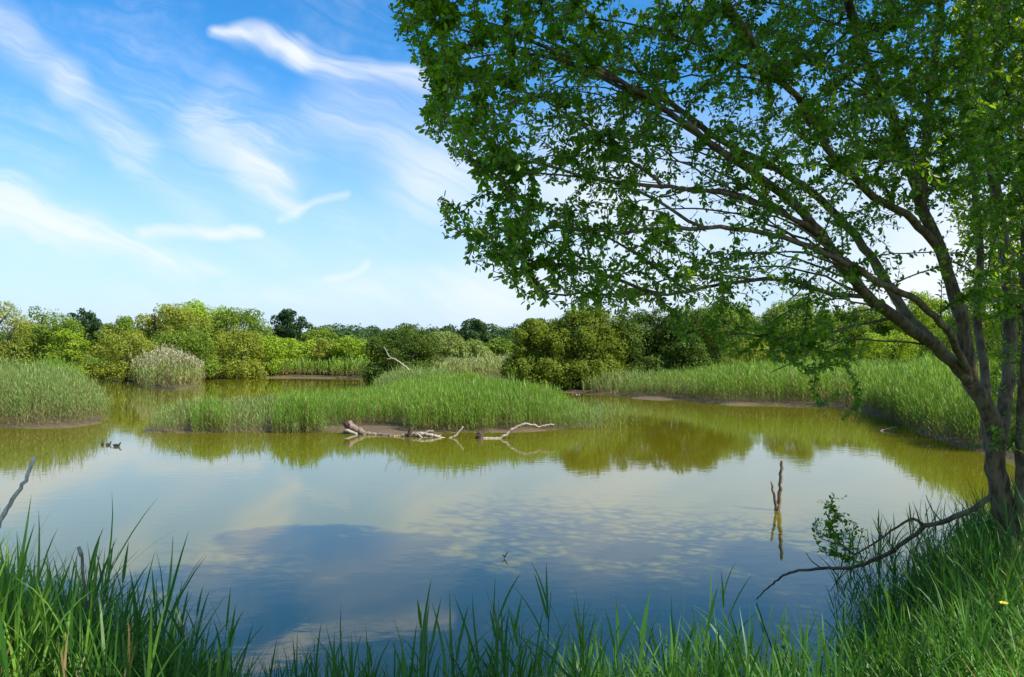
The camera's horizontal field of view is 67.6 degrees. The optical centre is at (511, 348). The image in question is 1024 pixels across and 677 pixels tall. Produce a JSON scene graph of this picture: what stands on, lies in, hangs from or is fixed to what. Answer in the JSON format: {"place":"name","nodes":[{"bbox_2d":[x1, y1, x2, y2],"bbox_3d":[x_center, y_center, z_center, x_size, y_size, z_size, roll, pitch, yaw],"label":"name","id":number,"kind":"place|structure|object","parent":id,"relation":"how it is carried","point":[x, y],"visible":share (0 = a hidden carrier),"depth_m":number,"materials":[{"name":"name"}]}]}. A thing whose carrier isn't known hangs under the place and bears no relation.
{"place":"outdoors","nodes":[
{"label":"outdoors","id":0,"kind":"place"},
{"bbox_2d":[0,299,40,367],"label":"bush","id":1,"kind":"object","parent":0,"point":[26,325],"visible":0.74,"depth_m":62.12,"materials":[{"name":"green plant"}]},
{"bbox_2d":[3,306,88,365],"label":"tree","id":2,"kind":"object","parent":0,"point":[44,330],"visible":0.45,"depth_m":68.95,"materials":[{"name":"green plant"}]},
{"bbox_2d":[45,328,92,381],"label":"bush","id":3,"kind":"object","parent":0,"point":[74,346],"visible":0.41,"depth_m":65.69,"materials":[{"name":"green plant"}]},
{"bbox_2d":[128,302,215,362],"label":"tree","id":4,"kind":"object","parent":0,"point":[155,324],"visible":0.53,"depth_m":82.87,"materials":[{"name":"green plant"}]},
{"bbox_2d":[147,326,222,377],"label":"bush","id":5,"kind":"object","parent":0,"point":[195,338],"visible":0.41,"depth_m":73.27,"materials":[{"name":"green plant"}]},
{"bbox_2d":[164,298,238,358],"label":"tree","id":6,"kind":"object","parent":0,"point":[195,307],"visible":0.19,"depth_m":90.82,"materials":[{"name":"green plant"}]},
{"bbox_2d":[199,307,276,357],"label":"tree","id":7,"kind":"object","parent":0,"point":[234,318],"visible":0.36,"depth_m":89.05,"materials":[{"name":"green plant"}]},
{"bbox_2d":[235,335,298,374],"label":"bush","id":8,"kind":"object","parent":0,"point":[274,345],"visible":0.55,"depth_m":80.95,"materials":[{"name":"green plant"}]},
{"bbox_2d":[270,338,316,373],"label":"bush","id":9,"kind":"object","parent":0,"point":[292,344],"visible":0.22,"depth_m":85.20,"materials":[{"name":"green plant"}]},
{"bbox_2d":[306,338,344,374],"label":"bush","id":10,"kind":"object","parent":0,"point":[321,353],"visible":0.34,"depth_m":83.01,"materials":[{"name":"green plant"}]},
{"bbox_2d":[328,335,375,374],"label":"bush","id":11,"kind":"object","parent":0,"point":[343,346],"visible":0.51,"depth_m":81.07,"materials":[{"name":"green plant"}]},
{"bbox_2d":[358,323,443,385],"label":"willow bush","id":12,"kind":"object","parent":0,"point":[392,343],"visible":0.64,"depth_m":61.11,"materials":[{"name":"green plant"}]},
{"bbox_2d":[414,331,470,371],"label":"bush","id":13,"kind":"object","parent":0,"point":[444,339],"visible":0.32,"depth_m":85.02,"materials":[{"name":"green plant"}]},
{"bbox_2d":[444,338,496,366],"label":"bush","id":14,"kind":"object","parent":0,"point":[474,347],"visible":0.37,"depth_m":86.31,"materials":[{"name":"green plant"}]},
{"bbox_2d":[482,336,516,356],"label":"bush","id":15,"kind":"object","parent":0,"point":[498,346],"visible":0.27,"depth_m":90.80,"materials":[{"name":"green plant"}]},
{"bbox_2d":[0,378,1014,676],"bbox_3d":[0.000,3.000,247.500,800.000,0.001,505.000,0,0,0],"label":"water","id":16,"kind":"structure","parent":0,"point":[666,502],"depth_m":13.61,"materials":[{"name":"liquid"}]},
{"bbox_2d":[0,351,114,427],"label":"reed bed","id":17,"kind":"object","parent":16,"relation":"in","point":[41,391],"visible":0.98,"depth_m":31.35,"materials":[{"name":"plant"}]},
{"bbox_2d":[110,542,153,676],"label":"reed shoot","id":18,"kind":"object","parent":16,"relation":"in","point":[124,569],"visible":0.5,"depth_m":4.58,"materials":[{"name":"plant"}]},
{"bbox_2d":[0,494,279,676],"bbox_3d":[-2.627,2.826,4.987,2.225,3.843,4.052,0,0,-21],"label":"reeds","id":19,"kind":"object","parent":16,"relation":"in","point":[123,659],"visible":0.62,"depth_m":3.98,"materials":[{"name":"plant"}]},
{"bbox_2d":[0,456,34,527],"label":"dead stick","id":20,"kind":"object","parent":19,"relation":"on","point":[11,501],"visible":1,"depth_m":5.19,"materials":[{"name":"grey wood"}]},
{"bbox_2d":[77,546,89,619],"bbox_3d":[-2.459,1.370,4.400,0.086,0.467,0.028,0,0,0],"label":"dead stick","id":21,"kind":"object","parent":19,"relation":"on","point":[80,551],"visible":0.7,"depth_m":4.39,"materials":[{"name":"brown wood"}]},
{"bbox_2d":[136,572,177,667],"bbox_3d":[-2.065,2.118,4.377,0.389,1.676,0.471,0,0,-17],"label":"reed shoot","id":22,"kind":"object","parent":19,"relation":"attached to","point":[154,619],"visible":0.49,"depth_m":4.47,"materials":[{"name":"plant"}]},
{"bbox_2d":[205,588,243,676],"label":"reed shoot","id":23,"kind":"object","parent":19,"relation":"attached to","point":[222,660],"visible":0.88,"depth_m":4.13,"materials":[{"name":"plant"}]},
{"bbox_2d":[120,559,178,676],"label":"reed shoot","id":24,"kind":"object","parent":16,"relation":"in","point":[136,608],"visible":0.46,"depth_m":4.23,"materials":[{"name":"plant"}]},
{"bbox_2d":[130,343,207,389],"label":"reed bed","id":25,"kind":"object","parent":16,"relation":"in","point":[176,366],"visible":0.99,"depth_m":59.63,"materials":[{"name":"plant"}]},
{"bbox_2d":[148,618,234,675],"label":"reed shoot","id":26,"kind":"object","parent":16,"relation":"on","point":[212,669],"visible":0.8,"depth_m":3.98,"materials":[{"name":"plant"}]},
{"bbox_2d":[176,587,209,662],"bbox_3d":[-1.881,2.234,4.464,0.260,1.651,0.545,0,0,36],"label":"reed shoot","id":27,"kind":"object","parent":16,"relation":"in","point":[199,623],"visible":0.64,"depth_m":4.51,"materials":[{"name":"plant"}]},
{"bbox_2d":[189,396,234,432],"bbox_3d":[-11.091,2.409,28.388,1.732,1.479,3.216,0,0,-22],"label":"reed bed","id":28,"kind":"object","parent":16,"relation":"in","point":[216,421],"visible":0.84,"depth_m":27.57,"materials":[{"name":"plant"}]},
{"bbox_2d":[138,391,305,433],"bbox_3d":[-11.478,2.368,30.816,6.231,1.585,9.157,0,0,-15],"label":"reed bed","id":29,"kind":"object","parent":16,"relation":"in","point":[240,403],"visible":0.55,"depth_m":28.76,"materials":[{"name":"plant"}]},
{"bbox_2d":[109,381,339,433],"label":"wading reeds","id":30,"kind":"object","parent":16,"relation":"in","point":[260,428],"visible":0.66,"depth_m":27.50,"materials":[{"name":"plant"}]},
{"bbox_2d":[216,606,262,676],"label":"reed shoot","id":31,"kind":"object","parent":16,"relation":"in","point":[232,626],"visible":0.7,"depth_m":4.28,"materials":[{"name":"plant"}]},
{"bbox_2d":[206,354,379,378],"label":"reed bed","id":32,"kind":"object","parent":16,"relation":"in","point":[300,366],"visible":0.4,"depth_m":79.93,"materials":[{"name":"plant"}]},
{"bbox_2d":[268,384,324,432],"bbox_3d":[-8.084,2.234,28.696,2.231,1.856,3.816,0,0,-17],"label":"reed bed","id":33,"kind":"object","parent":16,"relation":"in","point":[303,399],"visible":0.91,"depth_m":27.74,"materials":[{"name":"plant"}]},
{"bbox_2d":[342,420,364,434],"bbox_3d":[-5.510,2.828,26.950,0.970,0.590,0.345,0,0,18],"label":"log","id":34,"kind":"object","parent":16,"relation":"on","point":[351,427],"visible":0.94,"depth_m":26.90,"materials":[{"name":"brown wood"}]},
{"bbox_2d":[370,361,462,386],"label":"reed bed","id":35,"kind":"object","parent":16,"relation":"in","point":[399,374],"visible":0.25,"depth_m":45.31,"materials":[{"name":"plant"}]},
{"bbox_2d":[385,578,464,676],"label":"reed shoot","id":36,"kind":"object","parent":16,"relation":"on","point":[424,633],"visible":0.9,"depth_m":4.06,"materials":[{"name":"plant"}]},
{"bbox_2d":[393,426,463,437],"bbox_3d":[-2.843,2.865,26.072,2.470,0.522,0.571,0,0,6],"label":"driftwood","id":37,"kind":"object","parent":16,"relation":"in","point":[410,433],"visible":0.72,"depth_m":26.02,"materials":[{"name":"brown wood"}]},
{"bbox_2d":[425,597,441,676],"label":"reed shoot","id":38,"kind":"object","parent":16,"relation":"in","point":[432,638],"visible":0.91,"depth_m":4.06,"materials":[{"name":"plant"}]},
{"bbox_2d":[285,365,595,432],"bbox_3d":[-4.204,1.999,35.856,12.547,2.309,18.605,0,0,-16],"label":"reed bed","id":39,"kind":"object","parent":16,"relation":"in","point":[436,398],"visible":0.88,"depth_m":29.13,"materials":[{"name":"plant"}]},
{"bbox_2d":[438,633,490,676],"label":"reed shoot","id":40,"kind":"object","parent":16,"relation":"in","point":[468,666],"visible":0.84,"depth_m":4.01,"materials":[{"name":"plant"}]},
{"bbox_2d":[428,351,516,380],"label":"reed bed","id":41,"kind":"object","parent":16,"relation":"in","point":[490,364],"visible":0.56,"depth_m":75.05,"materials":[{"name":"plant"}]},
{"bbox_2d":[488,602,509,676],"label":"reed shoot","id":42,"kind":"object","parent":16,"relation":"in","point":[505,667],"visible":0.89,"depth_m":4.04,"materials":[{"name":"plant"}]},
{"bbox_2d":[133,590,867,676],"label":"reeds","id":43,"kind":"object","parent":16,"relation":"in","point":[747,669],"visible":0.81,"depth_m":4.18,"materials":[{"name":"plant"}]},
{"bbox_2d":[467,585,528,676],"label":"reed shoot","id":44,"kind":"object","parent":43,"relation":"attached to","point":[496,662],"visible":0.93,"depth_m":4.01,"materials":[{"name":"plant"}]},
{"bbox_2d":[695,562,761,671],"bbox_3d":[1.348,2.113,4.814,0.470,1.549,0.272,2,-1,-32],"label":"reed shoot","id":45,"kind":"object","parent":43,"relation":"attached to","point":[723,593],"visible":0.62,"depth_m":4.83,"materials":[{"name":"plant"}]},
{"bbox_2d":[484,572,536,676],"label":"reed shoot","id":46,"kind":"object","parent":16,"relation":"in","point":[490,659],"visible":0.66,"depth_m":4.34,"materials":[{"name":"plant"}]},
{"bbox_2d":[491,612,532,676],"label":"reed shoot","id":47,"kind":"object","parent":16,"relation":"in","point":[514,633],"visible":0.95,"depth_m":3.93,"materials":[{"name":"plant"}]},
{"bbox_2d":[475,423,553,438],"bbox_3d":[0.092,2.846,25.608,2.641,0.751,0.263,0,0,0],"label":"driftwood","id":48,"kind":"object","parent":16,"relation":"in","point":[479,434],"visible":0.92,"depth_m":25.57,"materials":[{"name":"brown wood"}]},
{"bbox_2d":[521,574,565,676],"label":"reed shoot","id":49,"kind":"object","parent":16,"relation":"in","point":[543,603],"visible":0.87,"depth_m":4.19,"materials":[{"name":"plant"}]},
{"bbox_2d":[517,610,611,676],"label":"reed shoot","id":50,"kind":"object","parent":16,"relation":"in","point":[560,666],"visible":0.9,"depth_m":3.95,"materials":[{"name":"plant"}]},
{"bbox_2d":[532,395,646,429],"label":"wading reeds","id":51,"kind":"object","parent":16,"relation":"in","point":[597,419],"visible":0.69,"depth_m":29.69,"materials":[{"name":"plant"}]},
{"bbox_2d":[551,595,641,676],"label":"reed shoot","id":52,"kind":"object","parent":16,"relation":"on","point":[617,633],"visible":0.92,"depth_m":3.98,"materials":[{"name":"plant"}]},
{"bbox_2d":[582,365,711,400],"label":"reed bed","id":53,"kind":"object","parent":16,"relation":"in","point":[611,382],"visible":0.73,"depth_m":49.27,"materials":[{"name":"plant"}]},
{"bbox_2d":[638,619,674,676],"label":"reed shoot","id":54,"kind":"object","parent":16,"relation":"in","point":[672,656],"visible":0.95,"depth_m":3.71,"materials":[{"name":"plant"}]},
{"bbox_2d":[684,604,706,676],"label":"reed shoot","id":55,"kind":"object","parent":16,"relation":"in","point":[686,652],"visible":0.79,"depth_m":4.03,"materials":[{"name":"plant"}]},
{"bbox_2d":[678,578,726,676],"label":"reed shoot","id":56,"kind":"object","parent":16,"relation":"in","point":[710,615],"visible":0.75,"depth_m":4.29,"materials":[{"name":"plant"}]},
{"bbox_2d":[694,630,715,676],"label":"reed shoot","id":57,"kind":"object","parent":16,"relation":"in","point":[695,660],"visible":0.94,"depth_m":3.90,"materials":[{"name":"plant"}]},
{"bbox_2d":[693,607,763,676],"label":"reed shoot","id":58,"kind":"object","parent":16,"relation":"in","point":[724,645],"visible":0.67,"depth_m":4.43,"materials":[{"name":"plant"}]},
{"bbox_2d":[734,597,796,676],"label":"reed shoot","id":59,"kind":"object","parent":16,"relation":"in","point":[765,642],"visible":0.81,"depth_m":4.71,"materials":[{"name":"plant"}]},
{"bbox_2d":[756,609,788,673],"bbox_3d":[1.772,2.768,5.137,0.648,1.936,0.376,0,0,-20],"label":"reed shoot","id":60,"kind":"object","parent":16,"relation":"in","point":[783,645],"visible":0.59,"depth_m":5.24,"materials":[{"name":"plant"}]},
{"bbox_2d":[771,460,783,510],"bbox_3d":[4.909,2.605,14.190,0.268,1.076,0.106,0,0,-11],"label":"dead stick","id":61,"kind":"object","parent":16,"relation":"in","point":[777,504],"visible":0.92,"depth_m":14.17,"materials":[{"name":"brown wood"}]},
{"bbox_2d":[621,353,951,422],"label":"reed bed","id":62,"kind":"object","parent":16,"relation":"in","point":[752,378],"visible":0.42,"depth_m":42.16,"materials":[{"name":"plant"}]},
{"bbox_2d":[777,610,809,676],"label":"reed shoot","id":63,"kind":"object","parent":16,"relation":"in","point":[804,642],"visible":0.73,"depth_m":4.83,"materials":[{"name":"plant"}]},
{"bbox_2d":[815,593,873,676],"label":"reed shoot","id":64,"kind":"object","parent":16,"relation":"in","point":[844,653],"visible":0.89,"depth_m":4.97,"materials":[{"name":"plant"}]},
{"bbox_2d":[865,623,884,676],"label":"reed shoot","id":65,"kind":"object","parent":16,"relation":"in","point":[878,651],"visible":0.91,"depth_m":4.92,"materials":[{"name":"plant"}]},
{"bbox_2d":[855,579,923,676],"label":"reed shoot","id":66,"kind":"object","parent":16,"relation":"in","point":[888,605],"visible":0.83,"depth_m":5.12,"materials":[{"name":"plant"}]},
{"bbox_2d":[879,350,1017,451],"bbox_3d":[21.372,1.474,38.900,13.193,3.384,35.899,0,0,6],"label":"reed bed","id":67,"kind":"object","parent":16,"relation":"in","point":[961,407],"visible":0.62,"depth_m":27.11,"materials":[{"name":"plant"}]},
{"bbox_2d":[0,354,1021,635],"bbox_3d":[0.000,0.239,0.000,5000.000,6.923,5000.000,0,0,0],"label":"ground","id":68,"kind":"structure","parent":0,"point":[386,428],"depth_m":30.16,"materials":[{"name":"brown soil"}]},
{"bbox_2d":[19,350,128,381],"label":"reed bed","id":69,"kind":"object","parent":68,"relation":"on","point":[88,360],"visible":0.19,"depth_m":63.76,"materials":[{"name":"plant"}]},
{"bbox_2d":[67,308,104,358],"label":"tree","id":70,"kind":"object","parent":68,"relation":"on","point":[92,324],"visible":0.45,"depth_m":95.42,"materials":[{"name":"green plant"}]},
{"bbox_2d":[53,528,132,639],"bbox_3d":[-2.422,1.947,4.417,0.317,1.808,0.549,1,-2,-12],"label":"reed shoot","id":71,"kind":"object","parent":68,"relation":"on","point":[99,582],"visible":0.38,"depth_m":4.46,"materials":[{"name":"plant"}]},
{"bbox_2d":[93,541,126,670],"bbox_3d":[-2.224,2.047,4.421,0.366,1.938,0.545,0,4,-22],"label":"reed shoot","id":72,"kind":"object","parent":68,"relation":"on","point":[108,575],"visible":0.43,"depth_m":4.30,"materials":[{"name":"plant"}]},
{"bbox_2d":[98,315,135,361],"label":"tree","id":73,"kind":"object","parent":68,"relation":"on","point":[127,322],"visible":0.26,"depth_m":89.30,"materials":[{"name":"green plant"}]},
{"bbox_2d":[79,327,162,383],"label":"bush","id":74,"kind":"object","parent":68,"relation":"on","point":[106,370],"visible":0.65,"depth_m":66.72,"materials":[{"name":"green plant"}]},
{"bbox_2d":[157,592,218,676],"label":"reed shoot","id":75,"kind":"object","parent":68,"relation":"on","point":[179,630],"visible":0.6,"depth_m":4.30,"materials":[{"name":"plant"}]},
{"bbox_2d":[204,324,271,378],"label":"bush","id":76,"kind":"object","parent":68,"relation":"on","point":[252,367],"visible":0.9,"depth_m":77.20,"materials":[{"name":"green plant"}]},
{"bbox_2d":[270,308,312,356],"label":"tree","id":77,"kind":"object","parent":68,"relation":"on","point":[291,328],"visible":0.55,"depth_m":103.15,"materials":[{"name":"green plant"}]},
{"bbox_2d":[297,326,343,356],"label":"tree","id":78,"kind":"object","parent":68,"relation":"on","point":[325,333],"visible":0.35,"depth_m":97.14,"materials":[{"name":"green plant"}]},
{"bbox_2d":[431,590,474,676],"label":"reed shoot","id":79,"kind":"object","parent":68,"relation":"on","point":[444,656],"visible":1,"depth_m":3.87,"materials":[{"name":"plant"}]},
{"bbox_2d":[456,318,491,342],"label":"tree","id":80,"kind":"object","parent":68,"relation":"on","point":[464,332],"visible":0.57,"depth_m":149.02,"materials":[{"name":"green plant"}]},
{"bbox_2d":[0,310,997,358],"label":"distant woodland","id":81,"kind":"object","parent":68,"relation":"on","point":[497,332],"visible":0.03,"depth_m":164.47,"materials":[{"name":"green plant"}]},
{"bbox_2d":[476,594,548,676],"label":"reed shoot","id":82,"kind":"object","parent":68,"relation":"on","point":[517,616],"visible":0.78,"depth_m":4.11,"materials":[{"name":"plant"}]},
{"bbox_2d":[499,318,575,388],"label":"willow bush","id":83,"kind":"object","parent":68,"relation":"on","point":[533,361],"visible":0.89,"depth_m":53.68,"materials":[{"name":"green plant"}]},
{"bbox_2d":[510,561,586,676],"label":"reed shoot","id":84,"kind":"object","parent":68,"relation":"on","point":[546,600],"visible":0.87,"depth_m":4.22,"materials":[{"name":"plant"}]},
{"bbox_2d":[546,305,630,388],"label":"willow bush","id":85,"kind":"object","parent":68,"relation":"on","point":[608,358],"visible":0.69,"depth_m":54.12,"materials":[{"name":"green plant"}]},
{"bbox_2d":[595,308,677,373],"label":"willow bush","id":86,"kind":"object","parent":68,"relation":"on","point":[632,332],"visible":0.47,"depth_m":55.67,"materials":[{"name":"green plant"}]},
{"bbox_2d":[627,589,663,676],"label":"reed shoot","id":87,"kind":"object","parent":68,"relation":"on","point":[642,632],"visible":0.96,"depth_m":3.90,"materials":[{"name":"plant"}]},
{"bbox_2d":[668,619,719,676],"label":"reed shoot","id":88,"kind":"object","parent":68,"relation":"on","point":[708,673],"visible":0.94,"depth_m":3.84,"materials":[{"name":"plant"}]},
{"bbox_2d":[685,615,710,675],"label":"reed shoot","id":89,"kind":"object","parent":68,"relation":"on","point":[709,662],"visible":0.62,"depth_m":4.24,"materials":[{"name":"plant"}]},
{"bbox_2d":[388,0,1023,580],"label":"leaning tree","id":90,"kind":"object","parent":68,"relation":"on","point":[448,74],"visible":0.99,"depth_m":5.15,"materials":[{"name":"green plant"}]},
{"bbox_2d":[756,494,991,598],"bbox_3d":[3.469,2.106,7.847,0.629,1.750,2.685,0,0,-37],"label":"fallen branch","id":91,"kind":"object","parent":90,"relation":"attached to","point":[972,509],"visible":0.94,"depth_m":7.36,"materials":[{"name":"brown wood"}]},
{"bbox_2d":[811,492,868,566],"bbox_3d":[3.194,1.773,7.542,0.517,0.730,0.640,0,0,41],"label":"leafy sprout","id":92,"kind":"object","parent":91,"relation":"on","point":[834,536],"visible":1,"depth_m":7.47,"materials":[{"name":"green plant"}]},
{"bbox_2d":[913,328,976,359],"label":"bush","id":93,"kind":"object","parent":68,"relation":"on","point":[940,336],"visible":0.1,"depth_m":59.81,"materials":[{"name":"green plant"}]},
{"bbox_2d":[933,0,1023,422],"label":"alder tree","id":94,"kind":"object","parent":68,"relation":"on","point":[955,210],"visible":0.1,"depth_m":9.11,"materials":[{"name":"green plant"}]},
{"bbox_2d":[0,0,1023,333],"label":"sky","id":95,"kind":"structure","parent":0,"point":[269,157],"materials":[{"name":"blue"}]},
{"bbox_2d":[648,304,738,372],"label":"willow bush","id":96,"kind":"object","parent":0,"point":[697,358],"visible":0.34,"depth_m":55.58,"materials":[{"name":"green plant"}]},
{"bbox_2d":[693,301,767,360],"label":"tree","id":97,"kind":"object","parent":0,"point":[732,319],"visible":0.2,"depth_m":70.98,"materials":[{"name":"green plant"}]},
{"bbox_2d":[721,338,785,363],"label":"bush","id":98,"kind":"object","parent":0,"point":[752,355],"visible":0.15,"depth_m":63.31,"materials":[{"name":"green plant"}]},
{"bbox_2d":[762,292,841,358],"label":"tree","id":99,"kind":"object","parent":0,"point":[776,310],"visible":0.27,"depth_m":72.69,"materials":[{"name":"green plant"}]},
{"bbox_2d":[778,334,857,362],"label":"bush","id":100,"kind":"object","parent":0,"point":[831,348],"visible":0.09,"depth_m":64.92,"materials":[{"name":"green plant"}]},
{"bbox_2d":[829,304,894,359],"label":"tree","id":101,"kind":"object","parent":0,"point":[879,328],"visible":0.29,"depth_m":75.20,"materials":[{"name":"green plant"}]},
{"bbox_2d":[740,457,1023,676],"bbox_3d":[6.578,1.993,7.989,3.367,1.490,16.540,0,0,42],"label":"grass","id":102,"kind":"structure","parent":0,"point":[1013,672],"depth_m":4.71,"materials":[{"name":"plant"}]},
{"bbox_2d":[853,330,923,363],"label":"bush","id":103,"kind":"object","parent":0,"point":[890,350],"visible":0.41,"depth_m":65.20,"materials":[{"name":"green plant"}]},
{"bbox_2d":[880,289,954,358],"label":"tree","id":104,"kind":"object","parent":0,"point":[919,314],"visible":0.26,"depth_m":72.71,"materials":[{"name":"green plant"}]},
{"bbox_2d":[942,277,1017,362],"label":"tree","id":105,"kind":"object","parent":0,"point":[951,322],"visible":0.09,"depth_m":52.43,"materials":[{"name":"green plant"}]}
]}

